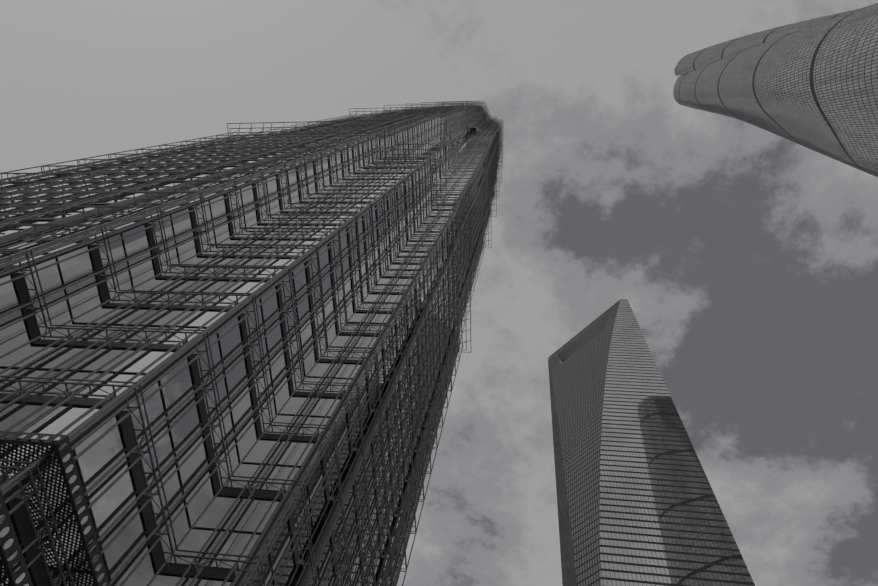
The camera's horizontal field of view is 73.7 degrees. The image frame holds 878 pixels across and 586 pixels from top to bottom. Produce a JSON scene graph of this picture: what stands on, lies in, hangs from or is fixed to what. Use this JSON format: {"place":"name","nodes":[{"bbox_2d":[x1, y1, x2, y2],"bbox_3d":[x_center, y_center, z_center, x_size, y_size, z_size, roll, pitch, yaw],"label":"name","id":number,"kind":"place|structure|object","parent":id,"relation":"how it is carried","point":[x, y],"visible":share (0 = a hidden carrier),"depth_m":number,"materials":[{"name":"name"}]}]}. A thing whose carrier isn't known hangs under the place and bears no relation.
{"place":"outdoors","nodes":[
{"label":"outdoors","id":0,"kind":"place"},
{"bbox_2d":[0,443,94,585],"bbox_3d":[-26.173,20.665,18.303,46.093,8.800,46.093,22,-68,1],"label":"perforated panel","id":1,"kind":"object","parent":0,"point":[52,506],"visible":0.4,"depth_m":14.91,"materials":[{"name":"black metal"}]},
{"bbox_2d":[0,439,97,585],"bbox_3d":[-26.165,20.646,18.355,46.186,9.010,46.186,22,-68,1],"label":"jin mao canopy arms","id":2,"kind":"object","parent":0,"point":[6,565],"visible":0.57,"depth_m":14.45},
{"bbox_2d":[0,431,109,585],"bbox_3d":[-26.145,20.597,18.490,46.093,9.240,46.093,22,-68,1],"label":"perforated beam","id":3,"kind":"structure","parent":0,"point":[11,534],"depth_m":14.67,"materials":[{"name":"grey metal"}]},
{"bbox_2d":[0,114,490,585],"bbox_3d":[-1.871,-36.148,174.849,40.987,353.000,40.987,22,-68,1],"label":"jin mao frit","id":4,"kind":"object","parent":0,"point":[18,313],"visible":0.04,"depth_m":25.24,"materials":[{"name":"grey glass"}]},
{"bbox_2d":[0,107,493,585],"bbox_3d":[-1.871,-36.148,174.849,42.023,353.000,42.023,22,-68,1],"label":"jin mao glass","id":5,"kind":"object","parent":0,"point":[98,455],"visible":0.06,"depth_m":25.95,"materials":[{"name":"grey glass"}]},
{"bbox_2d":[0,106,498,585],"bbox_3d":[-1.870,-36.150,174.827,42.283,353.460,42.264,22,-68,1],"label":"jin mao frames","id":6,"kind":"structure","parent":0,"point":[21,523],"depth_m":29.86,"materials":[{"name":"black metal"}]},
{"bbox_2d":[0,101,502,585],"bbox_3d":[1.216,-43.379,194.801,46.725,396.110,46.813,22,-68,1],"label":"jin mao lattice","id":7,"kind":"object","parent":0,"point":[12,482],"visible":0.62,"depth_m":33.31,"materials":[{"name":"grey metal"}]},
{"bbox_2d":[0,0,877,585],"label":"sky","id":8,"kind":"structure","parent":0,"point":[743,255],"materials":[{"name":"grey"}]},
{"bbox_2d":[548,299,754,585],"bbox_3d":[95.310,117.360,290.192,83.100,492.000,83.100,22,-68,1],"label":"skyscraper","id":9,"kind":"structure","parent":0,"point":[637,503],"depth_m":284.97,"materials":[{"name":"grey glass"}]},
{"bbox_2d":[674,3,877,176],"bbox_3d":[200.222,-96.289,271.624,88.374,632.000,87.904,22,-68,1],"label":"skyscraper","id":10,"kind":"structure","parent":0,"point":[811,84],"depth_m":266.33,"materials":[{"name":"grey glass"}]},
{"bbox_2d":[673,54,687,105],"bbox_3d":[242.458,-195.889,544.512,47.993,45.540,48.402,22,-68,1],"label":"shanghai tower rim","id":11,"kind":"object","parent":10,"relation":"attached to","point":[676,80],"visible":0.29,"depth_m":539.65,"materials":[{"name":"grey metal"}]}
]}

